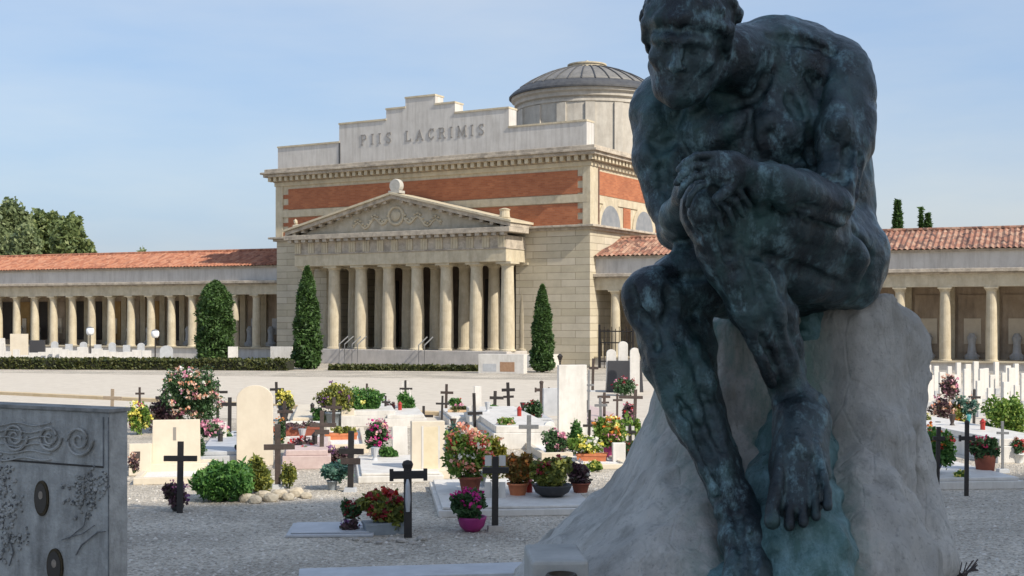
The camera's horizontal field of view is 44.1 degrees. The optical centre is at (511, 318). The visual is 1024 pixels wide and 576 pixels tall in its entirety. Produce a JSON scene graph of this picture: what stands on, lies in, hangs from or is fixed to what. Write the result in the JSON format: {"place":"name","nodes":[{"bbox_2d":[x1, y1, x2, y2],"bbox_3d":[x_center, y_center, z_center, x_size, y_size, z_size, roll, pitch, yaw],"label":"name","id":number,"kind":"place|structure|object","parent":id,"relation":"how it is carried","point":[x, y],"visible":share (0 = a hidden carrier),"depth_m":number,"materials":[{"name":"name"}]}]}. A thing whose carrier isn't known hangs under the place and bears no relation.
{"place":"outdoors","nodes":[
{"label":"outdoors","id":0,"kind":"place"},
{"bbox_2d":[0,363,1023,575],"bbox_3d":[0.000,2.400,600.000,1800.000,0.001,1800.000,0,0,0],"label":"ground","id":1,"kind":"structure","parent":0,"point":[341,553],"depth_m":14.58,"materials":[{"name":"grey gravel"}]},
{"bbox_2d":[0,196,36,254],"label":"broadleaf tree","id":2,"kind":"object","parent":1,"relation":"on","point":[13,214],"visible":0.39,"depth_m":117.55,"materials":[{"name":"green plant"}]},
{"bbox_2d":[10,334,27,355],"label":"headstone","id":3,"kind":"object","parent":1,"relation":"on","point":[19,342],"visible":0.56,"depth_m":66.85,"materials":[{"name":"beige stone"}]},
{"bbox_2d":[1,222,42,254],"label":"broadleaf tree","id":4,"kind":"object","parent":1,"relation":"on","point":[24,239],"visible":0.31,"depth_m":107.21,"materials":[{"name":"green plant"}]},
{"bbox_2d":[30,208,60,253],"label":"broadleaf tree","id":5,"kind":"object","parent":1,"relation":"on","point":[43,222],"visible":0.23,"depth_m":121.05,"materials":[{"name":"green plant"}]},
{"bbox_2d":[0,402,130,575],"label":"carved headstone","id":6,"kind":"object","parent":1,"relation":"on","point":[63,489],"visible":1,"depth_m":8.39,"materials":[{"name":"grey stone"}]},
{"bbox_2d":[48,211,96,253],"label":"broadleaf tree","id":7,"kind":"object","parent":1,"relation":"on","point":[68,235],"visible":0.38,"depth_m":114.78,"materials":[{"name":"green plant"}]},
{"bbox_2d":[0,248,276,358],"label":"colonnade wing","id":8,"kind":"structure","parent":1,"relation":"on","point":[133,300],"depth_m":78.23,"materials":[{"name":"beige stone"}]},
{"bbox_2d":[127,399,153,434],"bbox_3d":[-7.718,2.034,26.115,0.593,0.760,0.510,0,0,8],"label":"flower bunch","id":9,"kind":"object","parent":1,"relation":"on","point":[137,419],"visible":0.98,"depth_m":25.98,"materials":[{"name":"yellow plant"}]},
{"bbox_2d":[0,355,294,370],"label":"box hedge","id":10,"kind":"object","parent":1,"relation":"on","point":[157,363],"visible":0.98,"depth_m":58.84,"materials":[{"name":"green plant"}]},
{"bbox_2d":[147,398,183,430],"bbox_3d":[-7.277,1.999,26.461,0.808,0.809,0.625,0,0,-4],"label":"heather","id":11,"kind":"object","parent":1,"relation":"on","point":[157,410],"visible":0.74,"depth_m":26.38,"materials":[{"name":"purple plant"}]},
{"bbox_2d":[133,459,216,484],"bbox_3d":[-5.139,2.350,19.468,1.065,0.100,2.394,0,0,-10],"label":"grave plot","id":12,"kind":"object","parent":1,"relation":"on","point":[144,477],"visible":0.29,"depth_m":18.33,"materials":[{"name":"beige stone"}]},
{"bbox_2d":[129,443,151,475],"bbox_3d":[-5.676,2.158,19.312,0.330,0.488,0.126,0,-8,-10],"label":"headstone","id":13,"kind":"object","parent":12,"relation":"on","point":[143,451],"visible":0.72,"depth_m":19.27,"materials":[{"name":"beige stone"}]},
{"bbox_2d":[151,419,207,471],"bbox_3d":[-5.198,1.994,19.574,0.934,0.853,0.340,0,-4,-12],"label":"headstone","id":14,"kind":"object","parent":12,"relation":"on","point":[167,435],"visible":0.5,"depth_m":19.49,"materials":[{"name":"beige stone"}]},
{"bbox_2d":[161,479,190,510],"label":"leafy plant","id":15,"kind":"object","parent":1,"relation":"on","point":[169,490],"visible":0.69,"depth_m":15.68,"materials":[{"name":"plant"}]},
{"bbox_2d":[164,441,196,512],"bbox_3d":[-4.095,1.985,15.599,0.408,0.931,0.041,0,-2,0],"label":"grave cross","id":16,"kind":"object","parent":1,"relation":"on","point":[180,458],"visible":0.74,"depth_m":15.59,"materials":[{"name":"black metal"}]},
{"bbox_2d":[157,363,226,426],"bbox_3d":[-6.679,1.647,26.488,1.390,1.405,1.115,0,0,-3],"label":"rose bush","id":17,"kind":"object","parent":1,"relation":"on","point":[193,395],"visible":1,"depth_m":26.30,"materials":[{"name":"green plant"}]},
{"bbox_2d":[193,279,238,359],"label":"cypress","id":18,"kind":"object","parent":1,"relation":"on","point":[216,329],"visible":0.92,"depth_m":67.92,"materials":[{"name":"green plant"}]},
{"bbox_2d":[201,430,236,463],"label":"grave plot","id":19,"kind":"object","parent":1,"relation":"on","point":[220,447],"visible":0.42,"depth_m":21.18,"materials":[{"name":"grey stone"}]},
{"bbox_2d":[200,418,229,437],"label":"pink hydrangea","id":20,"kind":"object","parent":19,"relation":"on","point":[210,429],"visible":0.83,"depth_m":23.12,"materials":[{"name":"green plant"}]},
{"bbox_2d":[187,455,257,501],"bbox_3d":[-3.818,2.139,16.663,0.887,0.638,0.771,0,0,-1],"label":"juniper","id":21,"kind":"object","parent":1,"relation":"on","point":[219,481],"visible":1,"depth_m":16.47,"materials":[{"name":"green plant"}]},
{"bbox_2d":[237,385,272,464],"bbox_3d":[-4.207,1.745,20.684,0.585,1.309,0.120,0,0,-10],"label":"headstone","id":22,"kind":"object","parent":1,"relation":"on","point":[254,419],"visible":0.89,"depth_m":20.62,"materials":[{"name":"beige stone"}]},
{"bbox_2d":[248,453,274,491],"bbox_3d":[-3.478,2.142,17.379,0.470,0.598,0.370,0,0,14],"label":"upright juniper","id":23,"kind":"object","parent":1,"relation":"on","point":[264,480],"visible":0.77,"depth_m":17.30,"materials":[{"name":"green plant"}]},
{"bbox_2d":[264,424,294,488],"bbox_3d":[-3.283,1.970,17.839,0.431,0.960,0.138,0,-1,-12],"label":"grave cross","id":24,"kind":"object","parent":1,"relation":"on","point":[277,446],"visible":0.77,"depth_m":17.82,"materials":[{"name":"brown wood"}]},
{"bbox_2d":[270,347,292,358],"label":"tomb wall","id":25,"kind":"structure","parent":1,"relation":"on","point":[280,352],"depth_m":66.79,"materials":[{"name":"white stone"}]},
{"bbox_2d":[279,461,297,488],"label":"green shrub","id":26,"kind":"object","parent":1,"relation":"on","point":[288,475],"visible":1,"depth_m":17.78,"materials":[{"name":"green plant"}]},
{"bbox_2d":[273,421,319,443],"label":"grave plot","id":27,"kind":"object","parent":1,"relation":"on","point":[287,438],"visible":0.13,"depth_m":24.63,"materials":[{"name":"white stone"}]},
{"bbox_2d":[273,420,319,435],"bbox_3d":[-4.264,2.206,24.833,0.982,0.388,0.748,0,0,-15],"label":"red planter","id":28,"kind":"object","parent":27,"relation":"on","point":[292,429],"visible":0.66,"depth_m":24.74,"materials":[{"name":"ceramic"}]},
{"bbox_2d":[288,265,323,368],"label":"cypress","id":29,"kind":"object","parent":1,"relation":"on","point":[307,345],"visible":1,"depth_m":59.50,"materials":[{"name":"green plant"}]},
{"bbox_2d":[282,429,330,468],"bbox_3d":[-3.431,2.150,21.279,0.763,0.500,2.383,0,0,-8],"label":"grave plot","id":30,"kind":"object","parent":1,"relation":"on","point":[315,456],"visible":0.68,"depth_m":20.14,"materials":[{"name":"pink stone"}]},
{"bbox_2d":[310,411,335,446],"bbox_3d":[-3.092,1.980,20.703,0.422,0.940,0.044,1,-2,-14],"label":"grave cross","id":31,"kind":"object","parent":1,"relation":"on","point":[321,425],"visible":0.77,"depth_m":20.69,"materials":[{"name":"brown wood"}]},
{"bbox_2d":[286,522,373,537],"bbox_3d":[-2.026,2.375,14.249,0.958,0.050,0.820,0,0,-4],"label":"grave plot","id":32,"kind":"object","parent":1,"relation":"on","point":[313,529],"visible":0.73,"depth_m":13.94,"materials":[{"name":"grey stone"}]},
{"bbox_2d":[340,497,361,522],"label":"red roses","id":33,"kind":"object","parent":32,"relation":"on","point":[352,510],"visible":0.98,"depth_m":14.07,"materials":[{"name":"green plant"}]},
{"bbox_2d":[312,380,355,425],"bbox_3d":[-3.927,1.886,28.039,0.814,1.028,0.761,0,0,-41],"label":"shrub","id":34,"kind":"object","parent":1,"relation":"on","point":[342,395],"visible":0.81,"depth_m":27.91,"materials":[{"name":"green plant"}]},
{"bbox_2d":[319,459,354,489],"bbox_3d":[-2.456,2.186,17.709,0.504,0.428,0.498,0,0,-14],"label":"blue green plant","id":35,"kind":"object","parent":1,"relation":"on","point":[335,472],"visible":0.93,"depth_m":17.64,"materials":[{"name":"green plant"}]},
{"bbox_2d":[326,427,367,452],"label":"grave plot","id":36,"kind":"object","parent":1,"relation":"on","point":[359,443],"visible":0.43,"depth_m":23.55,"materials":[{"name":"beige stone"}]},
{"bbox_2d":[325,426,357,439],"bbox_3d":[-3.272,2.221,24.234,0.623,0.358,0.427,0,0,-7],"label":"orange planter","id":37,"kind":"object","parent":36,"relation":"on","point":[339,433],"visible":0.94,"depth_m":24.09,"materials":[{"name":"ceramic"}]},
{"bbox_2d":[339,431,363,491],"bbox_3d":[-2.228,2.004,17.496,0.348,0.892,0.138,1,1,4],"label":"grave cross","id":38,"kind":"object","parent":1,"relation":"on","point":[351,461],"visible":0.85,"depth_m":17.47,"materials":[{"name":"brown wood"}]},
{"bbox_2d":[355,486,403,534],"bbox_3d":[-1.447,2.132,14.113,0.639,0.535,0.524,0,0,-16],"label":"flower trough","id":39,"kind":"object","parent":1,"relation":"on","point":[384,507],"visible":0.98,"depth_m":13.99,"materials":[{"name":"green plant"}]},
{"bbox_2d":[356,447,443,482],"bbox_3d":[-1.796,2.230,19.716,1.247,0.340,2.521,0,0,-8],"label":"grave plot","id":40,"kind":"object","parent":1,"relation":"on","point":[376,467],"visible":0.56,"depth_m":18.91,"materials":[{"name":"white stone"}]},
{"bbox_2d":[364,418,392,456],"bbox_3d":[-2.200,2.011,20.675,0.499,0.778,0.434,0,0,16],"label":"bouquet","id":41,"kind":"object","parent":40,"relation":"on","point":[376,433],"visible":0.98,"depth_m":20.62,"materials":[{"name":"pink plant"}]},
{"bbox_2d":[410,420,449,477],"bbox_3d":[-1.276,1.983,19.087,0.659,0.874,0.360,0,0,-10],"label":"headstone","id":42,"kind":"object","parent":40,"relation":"on","point":[427,441],"visible":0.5,"depth_m":18.98,"materials":[{"name":"beige stone"}]},
{"bbox_2d":[392,426,407,454],"bbox_3d":[-1.883,2.110,21.195,0.254,0.589,0.120,0,-10,-10],"label":"headstone","id":43,"kind":"object","parent":1,"relation":"on","point":[399,441],"visible":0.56,"depth_m":21.15,"materials":[{"name":"white stone"}]},
{"bbox_2d":[328,363,477,370],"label":"box hedge","id":44,"kind":"object","parent":1,"relation":"on","point":[395,367],"visible":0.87,"depth_m":57.79,"materials":[{"name":"green plant"}]},
{"bbox_2d":[389,460,426,537],"bbox_3d":[-1.130,2.000,13.821,0.413,0.901,0.091,0,1,-5],"label":"grave cross","id":45,"kind":"object","parent":1,"relation":"on","point":[407,474],"visible":0.93,"depth_m":13.81,"materials":[{"name":"black metal"}]},
{"bbox_2d":[299,562,521,575],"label":"border slab","id":46,"kind":"structure","parent":1,"relation":"on","point":[491,569],"depth_m":11.63,"materials":[{"name":"grey stone"}]},
{"bbox_2d":[260,61,655,367],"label":"domed chapel","id":47,"kind":"structure","parent":1,"relation":"on","point":[434,229],"depth_m":65.78,"materials":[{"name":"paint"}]},
{"bbox_2d":[395,281,398,345],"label":"porch door","id":48,"kind":"structure","parent":47,"relation":"in","point":[396,282],"depth_m":73.77,"materials":[{"name":"brown wood"}]},
{"bbox_2d":[485,279,500,347],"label":"porch door","id":49,"kind":"structure","parent":47,"relation":"in","point":[486,280],"depth_m":70.67,"materials":[{"name":"brown wood"}]},
{"bbox_2d":[598,200,622,227],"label":"lunette window","id":50,"kind":"structure","parent":47,"relation":"in","point":[610,215],"depth_m":63.81,"materials":[{"name":"glass"}]},
{"bbox_2d":[632,206,654,232],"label":"lunette window","id":51,"kind":"structure","parent":47,"relation":"in","point":[642,221],"depth_m":67.20,"materials":[{"name":"glass"}]},
{"bbox_2d":[449,486,487,531],"bbox_3d":[-0.483,2.146,14.249,0.457,0.508,0.414,0,0,16],"label":"cyclamen","id":52,"kind":"object","parent":1,"relation":"on","point":[467,505],"visible":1,"depth_m":14.15,"materials":[{"name":"plant"}]},
{"bbox_2d":[468,393,482,427],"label":"grave cross","id":53,"kind":"object","parent":1,"relation":"on","point":[474,409],"visible":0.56,"depth_m":25.73,"materials":[{"name":"grey stone"}]},
{"bbox_2d":[482,455,508,531],"bbox_3d":[-0.188,2.000,14.296,0.299,0.900,0.138,0,-1,-8],"label":"grave cross","id":54,"kind":"object","parent":1,"relation":"on","point":[495,470],"visible":0.9,"depth_m":14.28,"materials":[{"name":"metal"}]},
{"bbox_2d":[478,354,526,373],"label":"tomb monument","id":55,"kind":"object","parent":1,"relation":"on","point":[504,363],"visible":1,"depth_m":54.97,"materials":[{"name":"white stone"}]},
{"bbox_2d":[429,472,585,516],"bbox_3d":[-0.065,2.240,16.687,1.941,0.320,2.726,0,0,-6],"label":"grave plot","id":56,"kind":"object","parent":1,"relation":"on","point":[531,502],"visible":0.48,"depth_m":15.74,"materials":[{"name":"white stone"}]},
{"bbox_2d":[439,421,494,490],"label":"salmon flowers","id":57,"kind":"object","parent":56,"relation":"on","point":[467,452],"visible":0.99,"depth_m":16.46,"materials":[{"name":"green plant"}]},
{"bbox_2d":[485,435,508,478],"bbox_3d":[-0.218,1.893,16.987,0.427,0.669,0.368,0,0,-3],"label":"yellow bush","id":58,"kind":"object","parent":56,"relation":"on","point":[497,449],"visible":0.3,"depth_m":16.89,"materials":[{"name":"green plant"}]},
{"bbox_2d":[501,451,533,495],"bbox_3d":[0.080,1.997,16.345,0.384,0.566,0.441,0,0,30],"label":"autumn plant","id":59,"kind":"object","parent":56,"relation":"on","point":[517,475],"visible":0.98,"depth_m":16.26,"materials":[{"name":"brown plant"}]},
{"bbox_2d":[529,454,572,497],"bbox_3d":[0.498,2.006,16.204,0.566,0.549,0.529,0,0,6],"label":"dark bowl plant","id":60,"kind":"object","parent":56,"relation":"on","point":[548,475],"visible":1,"depth_m":16.07,"materials":[{"name":"green plant"}]},
{"bbox_2d":[567,457,592,492],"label":"dried plant","id":61,"kind":"object","parent":56,"relation":"on","point":[579,475],"visible":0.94,"depth_m":16.51,"materials":[{"name":"purple plant"}]},
{"bbox_2d":[464,402,553,448],"bbox_3d":[-0.129,2.090,25.873,1.175,0.620,5.367,0,0,-8],"label":"grave plot","id":62,"kind":"object","parent":1,"relation":"on","point":[514,436],"visible":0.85,"depth_m":23.81,"materials":[{"name":"white stone"}]},
{"bbox_2d":[519,415,538,453],"bbox_3d":[0.280,2.045,21.450,0.337,0.811,0.041,0,2,-5],"label":"grave cross","id":63,"kind":"object","parent":1,"relation":"on","point":[528,426],"visible":0.78,"depth_m":21.43,"materials":[{"name":"grey stone"}]},
{"bbox_2d":[528,283,556,371],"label":"cypress","id":64,"kind":"object","parent":1,"relation":"on","point":[541,352],"visible":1,"depth_m":56.03,"materials":[{"name":"green plant"}]},
{"bbox_2d":[526,443,572,459],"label":"grave plot","id":65,"kind":"object","parent":1,"relation":"on","point":[538,451],"visible":0.35,"depth_m":21.55,"materials":[{"name":"beige stone"}]},
{"bbox_2d":[541,427,567,451],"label":"pink azalea","id":66,"kind":"object","parent":65,"relation":"on","point":[554,441],"visible":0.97,"depth_m":21.83,"materials":[{"name":"green plant"}]},
{"bbox_2d":[524,544,588,575],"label":"base block","id":67,"kind":"structure","parent":1,"relation":"on","point":[555,560],"depth_m":3.34,"materials":[{"name":"stone"}]},
{"bbox_2d":[556,448,623,468],"bbox_3d":[1.266,2.360,21.503,0.890,0.080,2.836,0,0,-8],"label":"grave plot","id":68,"kind":"object","parent":1,"relation":"on","point":[608,463],"visible":0.05,"depth_m":20.53,"materials":[{"name":"beige stone"}]},
{"bbox_2d":[566,418,582,453],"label":"leafy shrub","id":69,"kind":"object","parent":68,"relation":"on","point":[577,429],"visible":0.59,"depth_m":21.91,"materials":[{"name":"green plant"}]},
{"bbox_2d":[566,434,607,461],"bbox_3d":[1.233,2.157,20.988,0.694,0.485,0.581,0,0,11],"label":"terracotta planter","id":70,"kind":"object","parent":68,"relation":"on","point":[583,447],"visible":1,"depth_m":20.86,"materials":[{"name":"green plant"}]},
{"bbox_2d":[591,413,630,457],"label":"yellow orange flowers","id":71,"kind":"object","parent":68,"relation":"on","point":[606,432],"visible":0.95,"depth_m":21.37,"materials":[{"name":"green plant"}]},
{"bbox_2d":[612,442,625,461],"bbox_3d":[1.758,2.224,20.835,0.213,0.352,0.100,0,0,-8],"label":"headstone","id":72,"kind":"object","parent":68,"relation":"on","point":[618,450],"visible":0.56,"depth_m":20.79,"materials":[{"name":"white stone"}]},
{"bbox_2d":[598,325,633,367],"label":"iron gate","id":73,"kind":"structure","parent":1,"relation":"on","point":[604,342],"depth_m":61.00,"materials":[{"name":"black metal"}]},
{"bbox_2d":[622,411,640,441],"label":"tall shrub","id":74,"kind":"object","parent":1,"relation":"on","point":[636,424],"visible":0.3,"depth_m":22.46,"materials":[{"name":"green plant"}]},
{"bbox_2d":[514,293,959,575],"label":"stone pedestal","id":75,"kind":"object","parent":1,"relation":"on","point":[646,509],"visible":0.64,"depth_m":3.87,"materials":[{"name":"grey stone"}]},
{"bbox_2d":[621,0,890,575],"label":"bronze statue","id":76,"kind":"object","parent":75,"relation":"on","point":[753,147],"visible":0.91,"depth_m":3.63,"materials":[{"name":"black metal"}]},
{"bbox_2d":[593,225,1023,373],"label":"colonnade wing","id":77,"kind":"structure","parent":1,"relation":"on","point":[959,291],"depth_m":57.73,"materials":[{"name":"beige stone"}]},
{"bbox_2d":[890,198,903,228],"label":"cypress","id":78,"kind":"object","parent":1,"relation":"on","point":[897,221],"visible":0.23,"depth_m":104.78,"materials":[{"name":"green plant"}]},
{"bbox_2d":[932,427,944,483],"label":"grave cross","id":79,"kind":"object","parent":1,"relation":"on","point":[938,438],"visible":0.69,"depth_m":16.32,"materials":[{"name":"black metal"}]},
{"bbox_2d":[958,420,974,495],"bbox_3d":[6.148,1.913,17.090,0.235,1.073,0.042,1,-1,-11],"label":"grave cross","id":80,"kind":"object","parent":1,"relation":"on","point":[966,438],"visible":0.93,"depth_m":17.08,"materials":[{"name":"black metal"}]},
{"bbox_2d":[939,461,1023,489],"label":"grave plot","id":81,"kind":"object","parent":1,"relation":"on","point":[982,479],"visible":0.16,"depth_m":17.79,"materials":[{"name":"white stone"}]},
{"bbox_2d":[926,421,957,469],"bbox_3d":[6.148,1.930,18.265,0.545,0.941,0.510,0,0,-14],"label":"pot plant","id":82,"kind":"object","parent":81,"relation":"on","point":[947,451],"visible":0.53,"depth_m":18.15,"materials":[{"name":"green plant"}]},
{"bbox_2d":[969,434,1000,470],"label":"crimson flowers","id":83,"kind":"object","parent":81,"relation":"on","point":[985,452],"visible":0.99,"depth_m":18.66,"materials":[{"name":"green plant"}]},
{"bbox_2d":[996,421,1009,472],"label":"grave cross","id":84,"kind":"object","parent":1,"relation":"on","point":[1002,469],"visible":0.8,"depth_m":19.69,"materials":[{"name":"grey stone"}]},
{"bbox_2d":[0,373,1023,459],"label":"path","id":85,"kind":"structure","parent":0,"point":[423,392],"depth_m":43.20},
{"bbox_2d":[0,391,438,415],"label":"path kerb","id":86,"kind":"structure","parent":85,"relation":"on","point":[434,413],"depth_m":37.71,"materials":[{"name":"beige stone"}]},
{"bbox_2d":[275,389,294,420],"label":"chrysanthemums","id":87,"kind":"object","parent":85,"relation":"on","point":[286,396],"visible":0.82,"depth_m":29.39,"materials":[{"name":"yellow plant"}]},
{"bbox_2d":[291,403,340,425],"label":"grave plot","id":88,"kind":"object","parent":85,"relation":"on","point":[302,412],"visible":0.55,"depth_m":29.55,"materials":[{"name":"beige stone"}]},
{"bbox_2d":[349,386,385,409],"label":"round bush","id":89,"kind":"object","parent":85,"relation":"on","point":[372,398],"visible":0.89,"depth_m":28.57,"materials":[{"name":"green plant"}]},
{"bbox_2d":[341,395,394,426],"bbox_3d":[-3.527,2.125,30.616,1.241,0.550,5.243,0,0,-8],"label":"grave plot","id":90,"kind":"object","parent":85,"relation":"on","point":[360,417],"visible":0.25,"depth_m":28.04,"materials":[{"name":"white stone"}]},
{"bbox_2d":[396,390,415,407],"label":"bush","id":91,"kind":"object","parent":85,"relation":"on","point":[405,399],"visible":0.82,"depth_m":30.14,"materials":[{"name":"green plant"}]},
{"bbox_2d":[385,401,426,426],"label":"grave plot","id":92,"kind":"object","parent":85,"relation":"on","point":[403,416],"visible":0.63,"depth_m":28.07,"materials":[{"name":"white stone"}]},
{"bbox_2d":[439,408,465,424],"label":"grave plot","id":93,"kind":"object","parent":85,"relation":"on","point":[458,416],"visible":0.4,"depth_m":28.67,"materials":[{"name":"white stone"}]},
{"bbox_2d":[521,399,543,417],"bbox_3d":[0.457,2.099,28.282,0.520,0.607,0.450,0,0,-6],"label":"flower bouquet","id":94,"kind":"object","parent":85,"relation":"on","point":[534,408],"visible":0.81,"depth_m":28.20,"materials":[{"name":"green plant"}]},
{"bbox_2d":[543,388,556,415],"bbox_3d":[0.944,2.059,31.082,0.373,0.682,0.120,0,0,-10],"label":"headstone","id":95,"kind":"object","parent":85,"relation":"on","point":[549,401],"visible":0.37,"depth_m":31.02,"materials":[{"name":"grey stone"}]},
{"bbox_2d":[557,365,586,432],"bbox_3d":[1.256,1.686,26.456,0.605,1.429,0.140,0,0,-12],"label":"headstone","id":96,"kind":"object","parent":85,"relation":"on","point":[571,392],"visible":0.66,"depth_m":26.39,"materials":[{"name":"white stone"}]},
{"bbox_2d":[608,375,637,395],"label":"tomb flowers","id":97,"kind":"object","parent":85,"relation":"on","point":[624,385],"visible":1,"depth_m":39.10,"materials":[{"name":"green plant"}]},
{"bbox_2d":[605,360,642,391],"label":"tomb monument","id":98,"kind":"object","parent":85,"relation":"on","point":[616,369],"visible":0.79,"depth_m":40.97,"materials":[{"name":"grey stone"}]},
{"bbox_2d":[630,348,639,393],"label":"headstone","id":99,"kind":"object","parent":85,"relation":"on","point":[634,363],"visible":0.73,"depth_m":40.28,"materials":[{"name":"white stone"}]},
{"bbox_2d":[927,394,956,418],"bbox_3d":[9.550,2.030,28.019,0.638,0.741,0.502,0,0,3],"label":"brown bouquet","id":100,"kind":"object","parent":85,"relation":"on","point":[941,407],"visible":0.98,"depth_m":27.93,"materials":[{"name":"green plant"}]},
{"bbox_2d":[938,374,959,399],"bbox_3d":[9.706,1.514,28.015,0.474,0.617,0.434,0,0,7],"label":"pink posy","id":101,"kind":"object","parent":85,"relation":"on","point":[949,386],"visible":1,"depth_m":27.95,"materials":[{"name":"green plant"}]},
{"bbox_2d":[963,369,970,397],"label":"headstone","id":102,"kind":"object","parent":85,"relation":"on","point":[966,382],"visible":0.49,"depth_m":34.63,"materials":[{"name":"grey stone"}]},
{"bbox_2d":[955,394,979,421],"bbox_3d":[10.108,2.043,28.064,0.551,0.714,0.469,0,0,15],"label":"pale bouquet","id":103,"kind":"object","parent":85,"relation":"on","point":[970,406],"visible":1,"depth_m":27.94,"materials":[{"name":"blue plant"}]},
{"bbox_2d":[926,414,1023,462],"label":"grave plot","id":104,"kind":"object","parent":85,"relation":"on","point":[957,428],"visible":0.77,"depth_m":22.35,"materials":[{"name":"white stone"}]},
{"bbox_2d":[1010,437,1023,462],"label":"red carnations","id":105,"kind":"object","parent":104,"relation":"on","point":[1017,445],"visible":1,"depth_m":20.94,"materials":[{"name":"plant"}]},
{"bbox_2d":[980,391,1023,432],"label":"bright shrub","id":106,"kind":"object","parent":85,"relation":"on","point":[1010,413],"visible":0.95,"depth_m":23.50,"materials":[{"name":"green plant"}]},
{"bbox_2d":[0,0,1023,252],"label":"sky","id":107,"kind":"structure","parent":0,"point":[157,123],"materials":[{"name":"blue"}]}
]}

